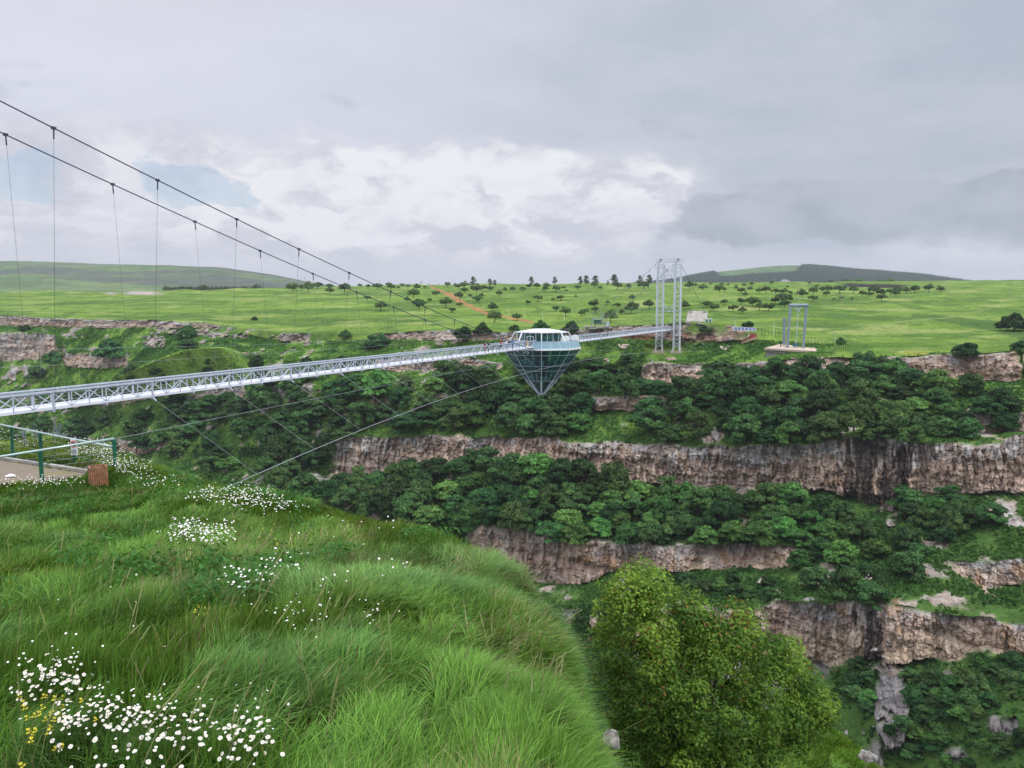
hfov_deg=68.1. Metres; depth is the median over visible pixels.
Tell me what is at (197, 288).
hedge
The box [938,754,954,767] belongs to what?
canyon bush
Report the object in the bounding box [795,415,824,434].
canyon tree
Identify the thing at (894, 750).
canyon bush
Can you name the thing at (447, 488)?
canyon tree
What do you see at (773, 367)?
canyon tree
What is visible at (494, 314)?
orchard tree
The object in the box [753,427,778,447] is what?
canyon tree
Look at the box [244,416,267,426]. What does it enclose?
canyon tree
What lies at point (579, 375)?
canyon tree
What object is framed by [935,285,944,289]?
orchard tree
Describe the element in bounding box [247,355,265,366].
canyon bush
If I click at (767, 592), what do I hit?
canyon tree
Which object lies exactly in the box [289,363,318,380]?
rim bush
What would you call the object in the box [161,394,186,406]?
canyon tree
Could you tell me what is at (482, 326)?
rim bush
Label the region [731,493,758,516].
canyon tree
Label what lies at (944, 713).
canyon bush
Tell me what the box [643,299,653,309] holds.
orchard tree
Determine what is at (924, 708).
canyon tree
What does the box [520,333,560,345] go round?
window frames
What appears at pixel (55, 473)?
path
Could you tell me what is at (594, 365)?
canyon tree
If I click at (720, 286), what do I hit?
orchard tree
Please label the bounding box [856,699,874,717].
canyon tree
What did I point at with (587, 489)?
canyon tree
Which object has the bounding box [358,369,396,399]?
canyon tree
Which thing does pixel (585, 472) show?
canyon tree
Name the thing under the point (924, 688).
canyon bush
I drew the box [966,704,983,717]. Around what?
canyon bush
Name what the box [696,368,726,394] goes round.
canyon tree
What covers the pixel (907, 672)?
canyon tree
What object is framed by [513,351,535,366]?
canyon tree
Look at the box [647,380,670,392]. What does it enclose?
canyon tree
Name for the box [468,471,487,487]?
canyon tree
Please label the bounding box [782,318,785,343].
steel column
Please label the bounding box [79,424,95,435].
canyon bush
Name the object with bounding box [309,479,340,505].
canyon tree
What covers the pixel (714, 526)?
canyon tree
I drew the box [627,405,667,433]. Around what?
canyon tree
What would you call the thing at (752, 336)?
path
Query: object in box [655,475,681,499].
canyon tree
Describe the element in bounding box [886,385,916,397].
canyon tree
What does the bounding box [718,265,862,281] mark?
hills
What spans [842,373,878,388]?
canyon tree
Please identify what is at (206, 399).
canyon tree
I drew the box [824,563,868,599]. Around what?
canyon tree
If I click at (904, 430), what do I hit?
canyon tree
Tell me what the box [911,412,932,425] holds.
canyon tree
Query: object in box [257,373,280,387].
canyon tree
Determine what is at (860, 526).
canyon tree
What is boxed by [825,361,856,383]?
canyon tree
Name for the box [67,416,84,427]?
canyon tree
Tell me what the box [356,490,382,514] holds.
canyon tree
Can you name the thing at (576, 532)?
canyon tree
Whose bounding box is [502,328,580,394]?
glass diamond
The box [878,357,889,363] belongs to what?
rim bush
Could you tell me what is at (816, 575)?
canyon tree
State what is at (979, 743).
canyon bush
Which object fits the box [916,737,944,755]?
canyon tree
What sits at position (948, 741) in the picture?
canyon bush
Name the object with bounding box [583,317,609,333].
zipline station
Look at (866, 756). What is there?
boulder
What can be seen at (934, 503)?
canyon tree
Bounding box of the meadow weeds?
[0,433,649,767]
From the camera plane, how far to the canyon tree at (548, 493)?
206.96 m
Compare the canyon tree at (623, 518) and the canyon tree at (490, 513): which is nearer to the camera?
the canyon tree at (623, 518)
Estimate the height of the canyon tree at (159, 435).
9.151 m
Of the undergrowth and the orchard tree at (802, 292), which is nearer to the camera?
the undergrowth
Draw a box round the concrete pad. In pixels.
[764,344,816,356]
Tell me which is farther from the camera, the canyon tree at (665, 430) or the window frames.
the canyon tree at (665, 430)
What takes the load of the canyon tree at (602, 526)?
on the canyon terrain at (868, 474)
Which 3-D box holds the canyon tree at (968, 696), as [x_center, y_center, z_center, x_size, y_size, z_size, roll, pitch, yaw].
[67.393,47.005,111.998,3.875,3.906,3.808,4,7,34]
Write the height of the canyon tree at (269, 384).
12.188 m
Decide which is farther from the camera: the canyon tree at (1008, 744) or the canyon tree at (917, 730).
the canyon tree at (917, 730)
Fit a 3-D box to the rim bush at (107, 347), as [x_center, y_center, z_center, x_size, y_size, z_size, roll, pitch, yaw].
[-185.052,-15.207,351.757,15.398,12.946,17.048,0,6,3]
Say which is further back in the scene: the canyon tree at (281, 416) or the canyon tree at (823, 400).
the canyon tree at (281, 416)
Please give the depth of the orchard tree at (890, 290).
523.55 m
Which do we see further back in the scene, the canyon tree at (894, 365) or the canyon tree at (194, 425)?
the canyon tree at (194, 425)
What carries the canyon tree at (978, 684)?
on the canyon terrain at (868, 474)
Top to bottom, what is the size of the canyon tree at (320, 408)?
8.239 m
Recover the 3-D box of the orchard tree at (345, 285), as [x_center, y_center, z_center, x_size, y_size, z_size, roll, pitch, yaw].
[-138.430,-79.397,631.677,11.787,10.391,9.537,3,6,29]
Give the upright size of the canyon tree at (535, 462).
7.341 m
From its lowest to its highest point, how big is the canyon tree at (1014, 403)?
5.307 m
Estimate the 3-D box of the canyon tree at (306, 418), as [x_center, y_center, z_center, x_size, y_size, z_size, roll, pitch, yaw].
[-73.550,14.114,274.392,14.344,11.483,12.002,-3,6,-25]
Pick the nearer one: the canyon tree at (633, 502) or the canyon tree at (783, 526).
the canyon tree at (783, 526)
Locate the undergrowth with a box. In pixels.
[0,325,1023,767]
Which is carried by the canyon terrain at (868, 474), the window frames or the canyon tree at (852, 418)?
the canyon tree at (852, 418)
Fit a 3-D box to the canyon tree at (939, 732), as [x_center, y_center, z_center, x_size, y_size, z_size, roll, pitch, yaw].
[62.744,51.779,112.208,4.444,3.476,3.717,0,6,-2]
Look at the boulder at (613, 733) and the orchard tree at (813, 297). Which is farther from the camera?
the orchard tree at (813, 297)
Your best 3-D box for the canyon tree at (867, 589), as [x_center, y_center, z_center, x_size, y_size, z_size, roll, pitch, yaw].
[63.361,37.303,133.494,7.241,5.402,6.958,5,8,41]
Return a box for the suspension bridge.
[0,100,696,485]
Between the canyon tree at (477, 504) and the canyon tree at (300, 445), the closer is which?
the canyon tree at (477, 504)
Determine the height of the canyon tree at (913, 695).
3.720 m
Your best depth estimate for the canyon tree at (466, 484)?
220.88 m
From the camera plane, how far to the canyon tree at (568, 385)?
239.41 m
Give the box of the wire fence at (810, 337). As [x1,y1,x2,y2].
[761,328,849,347]
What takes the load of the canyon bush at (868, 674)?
on the canyon terrain at (868, 474)
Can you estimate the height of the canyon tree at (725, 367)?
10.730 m
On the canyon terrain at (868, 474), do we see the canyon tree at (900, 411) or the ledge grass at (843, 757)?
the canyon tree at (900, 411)
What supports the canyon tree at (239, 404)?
on the canyon terrain at (868, 474)
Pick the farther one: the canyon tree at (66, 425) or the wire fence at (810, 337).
the canyon tree at (66, 425)
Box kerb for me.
[0,457,87,472]
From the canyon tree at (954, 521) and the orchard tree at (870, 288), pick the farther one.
the orchard tree at (870, 288)
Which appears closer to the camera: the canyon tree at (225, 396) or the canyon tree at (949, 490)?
the canyon tree at (949, 490)
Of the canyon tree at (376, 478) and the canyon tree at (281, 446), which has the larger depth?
the canyon tree at (281, 446)
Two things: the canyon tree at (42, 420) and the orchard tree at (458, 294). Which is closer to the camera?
the canyon tree at (42, 420)
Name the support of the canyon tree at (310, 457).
on the canyon terrain at (868, 474)
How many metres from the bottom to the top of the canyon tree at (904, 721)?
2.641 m
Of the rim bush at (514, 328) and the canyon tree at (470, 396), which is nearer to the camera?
the canyon tree at (470, 396)
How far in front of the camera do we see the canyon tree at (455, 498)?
218.12 m
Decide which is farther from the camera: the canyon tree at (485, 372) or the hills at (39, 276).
the hills at (39, 276)
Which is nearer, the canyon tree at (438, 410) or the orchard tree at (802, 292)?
the canyon tree at (438, 410)
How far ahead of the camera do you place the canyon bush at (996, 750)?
104.00 m
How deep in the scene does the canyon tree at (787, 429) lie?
190.76 m
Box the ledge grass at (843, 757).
[631,708,881,767]
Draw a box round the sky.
[0,0,1023,285]
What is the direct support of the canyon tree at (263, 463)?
on the canyon terrain at (868, 474)
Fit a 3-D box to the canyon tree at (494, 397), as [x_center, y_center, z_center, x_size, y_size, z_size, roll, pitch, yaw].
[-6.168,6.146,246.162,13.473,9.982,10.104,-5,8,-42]
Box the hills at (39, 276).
[0,261,337,291]
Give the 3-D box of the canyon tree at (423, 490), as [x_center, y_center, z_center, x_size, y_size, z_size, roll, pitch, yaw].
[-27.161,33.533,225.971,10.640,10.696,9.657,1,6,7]
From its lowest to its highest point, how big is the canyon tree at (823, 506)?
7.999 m
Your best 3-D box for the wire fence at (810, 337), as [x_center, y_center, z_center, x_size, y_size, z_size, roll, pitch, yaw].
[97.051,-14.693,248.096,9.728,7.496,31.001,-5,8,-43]
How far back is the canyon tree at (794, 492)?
181.63 m
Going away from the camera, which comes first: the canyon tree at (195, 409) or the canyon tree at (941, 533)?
the canyon tree at (941, 533)
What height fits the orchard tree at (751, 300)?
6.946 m
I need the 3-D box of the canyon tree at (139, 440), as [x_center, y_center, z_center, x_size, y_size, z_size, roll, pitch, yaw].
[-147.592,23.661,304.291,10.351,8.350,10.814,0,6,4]
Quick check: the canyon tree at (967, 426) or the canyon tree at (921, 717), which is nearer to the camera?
the canyon tree at (921, 717)
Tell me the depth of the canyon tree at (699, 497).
186.99 m
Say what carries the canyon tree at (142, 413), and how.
on the canyon terrain at (868, 474)
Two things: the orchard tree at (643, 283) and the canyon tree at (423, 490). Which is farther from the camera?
the orchard tree at (643, 283)
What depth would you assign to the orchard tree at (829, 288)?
572.92 m
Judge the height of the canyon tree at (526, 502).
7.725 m
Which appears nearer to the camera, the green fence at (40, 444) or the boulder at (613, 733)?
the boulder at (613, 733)
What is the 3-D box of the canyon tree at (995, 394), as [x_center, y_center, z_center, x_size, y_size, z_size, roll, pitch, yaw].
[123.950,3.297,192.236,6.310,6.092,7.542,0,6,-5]
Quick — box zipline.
[0,327,592,367]
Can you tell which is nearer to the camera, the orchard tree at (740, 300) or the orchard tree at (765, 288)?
the orchard tree at (740, 300)
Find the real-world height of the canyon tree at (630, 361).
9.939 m
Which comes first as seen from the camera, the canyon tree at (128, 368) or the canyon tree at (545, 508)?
the canyon tree at (545, 508)
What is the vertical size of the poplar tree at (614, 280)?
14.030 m
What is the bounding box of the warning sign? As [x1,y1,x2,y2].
[70,439,77,454]
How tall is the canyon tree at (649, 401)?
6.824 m
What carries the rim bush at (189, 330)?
on the canyon terrain at (868, 474)
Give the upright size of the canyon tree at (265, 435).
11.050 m
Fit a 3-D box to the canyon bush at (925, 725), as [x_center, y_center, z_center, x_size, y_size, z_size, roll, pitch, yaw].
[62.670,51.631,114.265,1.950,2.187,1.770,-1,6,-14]
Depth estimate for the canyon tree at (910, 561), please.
142.98 m
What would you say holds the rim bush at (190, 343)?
on the canyon terrain at (868, 474)
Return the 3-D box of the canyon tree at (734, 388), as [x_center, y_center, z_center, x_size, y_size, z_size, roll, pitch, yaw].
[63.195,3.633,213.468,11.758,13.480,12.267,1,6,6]
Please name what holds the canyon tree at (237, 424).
on the canyon terrain at (868, 474)
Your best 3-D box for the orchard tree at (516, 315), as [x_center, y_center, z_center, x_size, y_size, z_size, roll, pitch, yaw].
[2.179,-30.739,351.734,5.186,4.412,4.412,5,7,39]
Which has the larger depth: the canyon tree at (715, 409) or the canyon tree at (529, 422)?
the canyon tree at (529, 422)
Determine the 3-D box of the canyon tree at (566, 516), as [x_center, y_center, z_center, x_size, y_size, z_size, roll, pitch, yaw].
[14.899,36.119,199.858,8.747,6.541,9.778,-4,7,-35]
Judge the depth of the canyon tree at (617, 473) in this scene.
204.37 m
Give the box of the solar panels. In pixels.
[733,327,755,331]
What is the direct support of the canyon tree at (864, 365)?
on the canyon terrain at (868, 474)
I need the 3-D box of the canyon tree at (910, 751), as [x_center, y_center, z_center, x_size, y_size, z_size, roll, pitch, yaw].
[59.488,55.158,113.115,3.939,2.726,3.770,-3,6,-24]
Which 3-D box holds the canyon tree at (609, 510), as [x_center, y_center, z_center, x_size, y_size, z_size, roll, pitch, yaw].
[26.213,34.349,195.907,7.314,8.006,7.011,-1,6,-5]
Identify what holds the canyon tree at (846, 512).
on the canyon terrain at (868, 474)
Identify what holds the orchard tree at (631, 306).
on the canyon terrain at (868, 474)
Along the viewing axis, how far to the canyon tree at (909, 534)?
155.69 m
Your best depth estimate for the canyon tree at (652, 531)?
182.91 m
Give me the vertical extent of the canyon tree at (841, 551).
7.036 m
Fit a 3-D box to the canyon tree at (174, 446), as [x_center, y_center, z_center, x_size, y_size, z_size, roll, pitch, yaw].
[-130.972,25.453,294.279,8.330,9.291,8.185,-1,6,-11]
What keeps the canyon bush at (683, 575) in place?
on the canyon terrain at (868, 474)
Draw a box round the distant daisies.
[0,428,429,767]
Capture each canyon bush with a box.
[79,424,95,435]
[89,413,110,426]
[148,368,165,375]
[200,367,213,373]
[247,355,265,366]
[299,356,314,363]
[651,578,667,586]
[678,571,694,579]
[696,578,710,593]
[710,576,728,590]
[723,567,741,581]
[742,588,755,598]
[760,575,775,586]
[859,669,875,681]
[882,724,896,736]
[891,742,905,753]
[916,684,931,695]
[922,721,930,731]
[929,687,942,697]
[937,738,951,744]
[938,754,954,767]
[939,708,957,720]
[940,696,956,705]
[957,757,975,767]
[964,720,980,732]
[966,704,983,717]
[975,738,990,749]
[981,662,999,673]
[989,701,1001,709]
[990,743,1007,757]
[1001,683,1019,698]
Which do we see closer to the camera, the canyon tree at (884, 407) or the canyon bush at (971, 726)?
the canyon bush at (971, 726)
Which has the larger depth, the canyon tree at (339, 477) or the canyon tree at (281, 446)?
the canyon tree at (281, 446)
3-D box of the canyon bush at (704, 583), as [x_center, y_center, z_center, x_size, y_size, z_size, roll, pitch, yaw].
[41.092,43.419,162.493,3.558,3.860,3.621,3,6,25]
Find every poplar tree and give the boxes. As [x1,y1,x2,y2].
[470,276,475,284]
[583,275,589,283]
[610,274,617,286]
[645,275,652,282]
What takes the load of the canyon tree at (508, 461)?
on the canyon terrain at (868, 474)
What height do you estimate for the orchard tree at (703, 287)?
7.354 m
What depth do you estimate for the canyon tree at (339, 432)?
258.97 m
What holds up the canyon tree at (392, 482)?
on the canyon terrain at (868, 474)
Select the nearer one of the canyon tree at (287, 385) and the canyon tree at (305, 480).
the canyon tree at (305, 480)
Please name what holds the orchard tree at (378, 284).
on the canyon terrain at (868, 474)
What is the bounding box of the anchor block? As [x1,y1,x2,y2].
[685,311,707,321]
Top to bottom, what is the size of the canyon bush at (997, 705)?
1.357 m
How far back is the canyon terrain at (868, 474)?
239.20 m
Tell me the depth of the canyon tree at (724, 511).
178.50 m
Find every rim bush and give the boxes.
[17,324,30,331]
[24,366,46,382]
[41,350,65,365]
[91,337,126,358]
[174,324,197,337]
[178,338,198,353]
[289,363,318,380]
[333,354,363,371]
[338,329,352,336]
[364,333,390,348]
[452,326,471,342]
[472,321,492,336]
[509,325,519,331]
[531,320,550,328]
[561,320,578,332]
[699,324,712,334]
[741,321,753,327]
[835,337,846,342]
[850,350,881,362]
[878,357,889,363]
[890,357,907,365]
[951,342,980,360]
[994,312,1023,330]
[1008,340,1023,352]
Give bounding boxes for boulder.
[602,729,619,749]
[857,749,878,762]
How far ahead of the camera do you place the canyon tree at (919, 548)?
150.18 m
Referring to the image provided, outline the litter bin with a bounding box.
[87,464,108,486]
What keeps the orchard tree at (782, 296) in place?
on the canyon terrain at (868, 474)
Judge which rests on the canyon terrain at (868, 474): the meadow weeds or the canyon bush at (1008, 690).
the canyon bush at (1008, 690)
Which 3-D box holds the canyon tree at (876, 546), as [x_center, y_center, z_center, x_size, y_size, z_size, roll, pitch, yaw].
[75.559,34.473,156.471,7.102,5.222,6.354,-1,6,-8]
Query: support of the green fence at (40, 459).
on the hillside
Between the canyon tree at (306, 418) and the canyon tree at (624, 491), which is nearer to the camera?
the canyon tree at (624, 491)
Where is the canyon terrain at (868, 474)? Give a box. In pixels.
[0,280,1023,767]
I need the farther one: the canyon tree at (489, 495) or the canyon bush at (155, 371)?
the canyon bush at (155, 371)
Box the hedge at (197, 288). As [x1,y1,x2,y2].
[162,284,262,290]
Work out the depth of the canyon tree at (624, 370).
246.03 m
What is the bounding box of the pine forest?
[633,263,972,282]
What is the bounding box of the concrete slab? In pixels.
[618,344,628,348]
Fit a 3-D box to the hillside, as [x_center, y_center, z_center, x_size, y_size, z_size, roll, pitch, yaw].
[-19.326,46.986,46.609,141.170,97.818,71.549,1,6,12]
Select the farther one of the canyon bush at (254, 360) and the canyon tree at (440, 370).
the canyon bush at (254, 360)
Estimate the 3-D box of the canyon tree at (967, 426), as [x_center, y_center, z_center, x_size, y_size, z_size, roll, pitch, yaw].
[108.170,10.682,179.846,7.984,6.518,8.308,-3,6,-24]
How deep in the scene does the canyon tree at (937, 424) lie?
180.01 m
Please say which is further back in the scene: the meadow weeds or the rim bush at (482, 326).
the rim bush at (482, 326)
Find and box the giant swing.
[786,304,807,347]
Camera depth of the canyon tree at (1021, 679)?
112.08 m
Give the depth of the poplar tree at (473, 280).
804.52 m
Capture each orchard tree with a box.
[285,283,297,288]
[302,280,313,290]
[312,282,322,288]
[325,286,334,293]
[338,283,350,292]
[372,283,383,289]
[374,300,387,310]
[407,288,419,297]
[411,299,427,308]
[439,297,451,307]
[454,291,463,299]
[470,283,482,293]
[472,295,483,302]
[487,310,501,322]
[488,301,498,310]
[512,313,522,320]
[532,295,542,298]
[559,306,570,315]
[588,299,598,306]
[604,309,617,321]
[614,281,622,287]
[623,301,637,313]
[637,281,648,289]
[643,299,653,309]
[681,301,690,306]
[684,281,695,289]
[698,283,708,288]
[701,301,711,306]
[709,303,719,308]
[714,282,726,290]
[728,305,738,308]
[737,287,746,292]
[737,298,745,304]
[737,306,746,313]
[745,297,761,306]
[754,302,762,309]
[761,286,770,290]
[762,303,774,310]
[774,292,792,300]
[779,300,791,307]
[796,289,808,297]
[808,287,817,291]
[808,295,818,299]
[823,285,833,290]
[834,285,846,293]
[849,285,858,293]
[868,285,880,291]
[875,289,886,293]
[876,292,887,298]
[886,288,894,294]
[893,286,903,290]
[910,285,919,292]
[923,284,933,289]
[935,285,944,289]
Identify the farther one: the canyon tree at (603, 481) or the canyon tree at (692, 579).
the canyon tree at (603, 481)
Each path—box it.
[0,460,84,485]
[738,334,756,342]
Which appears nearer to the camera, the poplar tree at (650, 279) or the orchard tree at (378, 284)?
the orchard tree at (378, 284)
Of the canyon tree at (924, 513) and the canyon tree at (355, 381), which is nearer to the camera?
the canyon tree at (924, 513)
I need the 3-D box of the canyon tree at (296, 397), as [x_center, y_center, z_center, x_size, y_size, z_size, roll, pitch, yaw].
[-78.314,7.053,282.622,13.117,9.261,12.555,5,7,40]
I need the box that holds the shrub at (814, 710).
[578,552,848,767]
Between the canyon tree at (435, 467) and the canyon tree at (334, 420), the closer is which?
the canyon tree at (435, 467)
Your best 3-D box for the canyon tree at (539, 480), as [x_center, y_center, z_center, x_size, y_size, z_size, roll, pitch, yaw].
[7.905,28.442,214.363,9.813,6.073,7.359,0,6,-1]
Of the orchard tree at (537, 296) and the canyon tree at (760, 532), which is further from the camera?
the orchard tree at (537, 296)
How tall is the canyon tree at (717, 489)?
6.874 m
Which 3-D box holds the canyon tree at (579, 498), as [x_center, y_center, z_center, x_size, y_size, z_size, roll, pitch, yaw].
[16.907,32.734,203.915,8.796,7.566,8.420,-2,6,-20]
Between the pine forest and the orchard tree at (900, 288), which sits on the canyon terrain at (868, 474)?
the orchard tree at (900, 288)
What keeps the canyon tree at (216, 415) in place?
on the canyon terrain at (868, 474)
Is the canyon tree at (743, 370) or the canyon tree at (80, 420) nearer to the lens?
the canyon tree at (743, 370)
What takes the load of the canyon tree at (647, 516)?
on the canyon terrain at (868, 474)
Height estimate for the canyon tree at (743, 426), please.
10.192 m
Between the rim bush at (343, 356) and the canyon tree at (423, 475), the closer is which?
the canyon tree at (423, 475)
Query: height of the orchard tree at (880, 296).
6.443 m
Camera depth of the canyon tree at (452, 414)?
242.46 m
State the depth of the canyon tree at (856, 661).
131.97 m
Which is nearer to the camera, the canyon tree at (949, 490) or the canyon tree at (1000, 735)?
the canyon tree at (1000, 735)
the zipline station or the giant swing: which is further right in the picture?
the giant swing
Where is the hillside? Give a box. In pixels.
[0,441,875,767]
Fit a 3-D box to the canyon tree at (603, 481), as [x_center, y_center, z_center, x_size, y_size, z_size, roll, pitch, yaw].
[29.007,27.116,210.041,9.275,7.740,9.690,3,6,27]
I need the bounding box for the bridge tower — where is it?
[653,258,703,352]
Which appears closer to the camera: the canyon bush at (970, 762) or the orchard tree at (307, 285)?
the canyon bush at (970, 762)
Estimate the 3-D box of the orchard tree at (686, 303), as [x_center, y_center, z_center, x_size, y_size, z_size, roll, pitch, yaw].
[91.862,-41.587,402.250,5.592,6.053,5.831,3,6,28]
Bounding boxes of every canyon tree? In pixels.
[18,400,38,418]
[27,415,53,431]
[56,418,83,435]
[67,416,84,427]
[120,365,137,379]
[121,418,145,434]
[127,433,153,451]
[129,409,154,421]
[149,427,169,447]
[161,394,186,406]
[162,438,183,457]
[163,402,188,423]
[167,422,193,444]
[177,398,212,419]
[183,418,205,432]
[195,454,221,471]
[199,394,218,406]
[199,429,218,445]
[202,446,225,456]
[205,412,226,425]
[211,391,237,401]
[214,456,243,469]
[222,397,251,418]
[227,417,255,437]
[243,384,273,411]
[244,372,273,396]
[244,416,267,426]
[250,391,282,413]
[252,426,280,450]
[253,422,280,433]
[255,456,278,475]
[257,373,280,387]
[261,435,291,461]
[265,465,290,489]
[268,410,295,427]
[276,378,303,394]
[276,458,302,478]
[280,423,301,441]
[282,391,313,410]
[286,472,318,497]
[288,407,322,434]
[288,450,301,462]
[289,431,314,451]
[300,445,324,467]
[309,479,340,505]
[310,397,332,415]
[313,429,335,457]
[320,379,349,402]
[326,415,348,426]
[327,472,349,485]
[329,399,352,414]
[329,485,357,510]
[332,425,356,440]
[333,373,367,402]
[341,465,368,489]
[346,400,383,427]
[351,480,375,500]
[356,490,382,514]
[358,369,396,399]
[365,470,387,490]
[366,483,405,511]
[370,403,396,421]
[381,477,399,487]
[382,463,397,477]
[384,411,414,433]
[385,460,416,481]
[388,386,410,407]
[391,373,415,388]
[391,492,423,523]
[396,476,416,495]
[399,457,425,478]
[401,411,441,428]
[403,478,435,505]
[407,470,434,489]
[409,389,436,412]
[411,504,447,529]
[419,375,447,391]
[420,457,447,475]
[427,397,445,417]
[431,479,459,500]
[432,359,458,381]
[437,407,469,431]
[441,394,464,409]
[442,458,474,479]
[442,494,467,510]
[445,364,478,391]
[446,502,482,535]
[454,401,491,423]
[455,475,481,498]
[457,448,481,467]
[463,390,480,403]
[463,486,504,506]
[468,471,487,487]
[469,498,485,518]
[473,363,499,382]
[474,446,499,470]
[475,377,500,395]
[479,505,503,523]
[480,389,509,412]
[483,466,518,487]
[491,451,522,477]
[493,402,528,428]
[496,380,530,399]
[497,484,528,500]
[497,501,529,531]
[501,498,532,509]
[507,466,535,484]
[512,360,535,380]
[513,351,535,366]
[513,413,540,434]
[516,508,541,533]
[517,452,553,474]
[518,396,546,414]
[522,486,539,502]
[523,474,550,488]
[528,367,567,386]
[531,381,556,398]
[534,410,569,436]
[534,520,564,542]
[535,499,558,519]
[538,484,560,503]
[539,393,578,420]
[546,457,576,486]
[552,508,583,523]
[555,374,579,397]
[556,355,584,373]
[556,482,578,504]
[559,492,590,510]
[560,521,593,544]
[563,412,593,429]
[566,458,602,489]
[568,368,594,387]
[568,391,596,414]
[572,458,593,465]
[577,483,599,504]
[580,369,616,392]
[581,357,604,371]
[586,501,606,516]
[587,517,612,536]
[594,460,630,491]
[597,473,628,487]
[597,489,624,507]
[599,363,617,374]
[600,502,627,523]
[602,488,627,502]
[608,511,631,527]
[612,372,639,398]
[614,521,641,544]
[615,350,642,370]
[615,368,635,378]
[622,492,645,517]
[624,480,655,499]
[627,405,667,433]
[631,396,666,414]
[632,378,653,392]
[635,511,660,530]
[638,521,669,544]
[641,493,675,521]
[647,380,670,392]
[651,421,682,441]
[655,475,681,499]
[661,509,693,530]
[661,516,677,540]
[664,387,693,416]
[667,375,700,398]
[675,397,700,424]
[675,516,702,535]
[676,481,698,498]
[678,485,714,514]
[680,409,713,440]
[680,575,700,593]
[688,525,719,547]
[694,394,718,407]
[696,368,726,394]
[699,514,721,529]
[702,359,738,386]
[703,500,743,526]
[707,400,733,414]
[708,484,734,500]
[713,407,738,428]
[713,490,735,503]
[715,417,727,429]
[716,373,757,410]
[716,520,744,544]
[722,412,763,450]
[724,583,746,596]
[726,365,752,384]
[731,396,761,414]
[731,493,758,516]
[736,519,778,549]
[748,365,767,381]
[749,375,777,389]
[752,406,777,427]
[753,384,780,410]
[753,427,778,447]
[754,481,782,504]
[755,504,789,519]
[759,586,779,600]
[762,356,788,380]
[768,515,799,536]
[771,380,809,400]
[772,420,807,450]
[775,405,805,425]
[775,481,811,505]
[783,368,808,383]
[786,354,825,375]
[786,396,813,411]
[786,502,809,520]
[786,548,814,567]
[787,529,814,546]
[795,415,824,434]
[798,566,829,592]
[799,389,836,416]
[802,510,824,530]
[803,367,840,391]
[806,411,842,442]
[808,493,838,520]
[808,537,832,557]
[815,517,845,540]
[820,388,841,404]
[823,539,859,564]
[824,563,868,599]
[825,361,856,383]
[828,405,852,416]
[831,501,859,524]
[836,401,874,441]
[839,684,862,700]
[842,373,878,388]
[843,670,865,686]
[844,357,887,377]
[844,513,877,541]
[845,379,882,403]
[845,655,868,669]
[847,563,885,585]
[849,397,878,418]
[852,578,896,610]
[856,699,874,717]
[857,688,877,701]
[859,418,894,444]
[859,537,891,558]
[867,374,896,394]
[873,399,910,418]
[880,359,911,384]
[883,400,914,419]
[884,416,908,434]
[885,484,924,509]
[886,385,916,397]
[887,368,925,386]
[889,550,926,581]
[891,525,924,545]
[891,714,913,732]
[895,416,927,446]
[898,502,921,516]
[898,666,920,682]
[899,684,923,706]
[900,741,925,760]
[901,397,936,415]
[906,506,940,528]
[906,722,926,739]
[907,542,931,554]
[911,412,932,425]
[911,707,941,723]
[914,369,962,395]
[916,704,935,720]
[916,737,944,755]
[919,664,942,685]
[920,386,955,409]
[921,721,951,745]
[922,415,959,436]
[922,496,946,511]
[924,694,945,709]
[927,526,955,543]
[931,402,960,418]
[933,485,967,503]
[933,500,977,526]
[938,674,960,691]
[939,510,970,535]
[941,687,955,698]
[947,703,971,721]
[949,409,976,420]
[949,416,983,437]
[950,664,974,683]
[952,688,981,709]
[957,372,987,395]
[962,673,993,698]
[968,395,1008,416]
[970,501,1008,522]
[978,692,1002,707]
[983,385,1013,403]
[985,410,1021,431]
[991,731,1009,745]
[997,669,1017,684]
[998,667,1020,685]
[998,736,1017,752]
[999,394,1023,411]
[1000,650,1023,670]
[1011,727,1023,745]
[1013,671,1023,684]
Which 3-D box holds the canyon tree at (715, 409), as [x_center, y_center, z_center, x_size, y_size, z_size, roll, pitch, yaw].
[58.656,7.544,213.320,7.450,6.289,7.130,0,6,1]
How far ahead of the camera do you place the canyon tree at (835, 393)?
205.46 m
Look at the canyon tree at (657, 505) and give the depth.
189.26 m
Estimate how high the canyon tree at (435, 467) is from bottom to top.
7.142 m
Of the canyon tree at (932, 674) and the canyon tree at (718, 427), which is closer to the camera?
the canyon tree at (932, 674)
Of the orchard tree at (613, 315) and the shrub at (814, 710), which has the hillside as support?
the shrub at (814, 710)
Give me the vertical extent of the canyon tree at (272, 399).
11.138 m
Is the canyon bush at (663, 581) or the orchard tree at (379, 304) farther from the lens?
the orchard tree at (379, 304)
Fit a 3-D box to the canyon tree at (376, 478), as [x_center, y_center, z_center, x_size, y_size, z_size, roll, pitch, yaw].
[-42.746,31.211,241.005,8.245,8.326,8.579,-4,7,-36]
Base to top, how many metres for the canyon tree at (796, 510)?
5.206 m
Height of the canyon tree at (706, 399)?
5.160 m
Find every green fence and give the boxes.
[0,424,111,465]
[0,437,116,482]
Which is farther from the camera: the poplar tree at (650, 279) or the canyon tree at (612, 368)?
the poplar tree at (650, 279)
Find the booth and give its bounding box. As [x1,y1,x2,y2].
[703,318,711,322]
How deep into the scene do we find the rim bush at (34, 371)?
363.44 m
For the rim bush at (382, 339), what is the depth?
303.72 m
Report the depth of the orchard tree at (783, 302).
401.65 m
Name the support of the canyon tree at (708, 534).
on the canyon terrain at (868, 474)
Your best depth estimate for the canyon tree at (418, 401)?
256.28 m

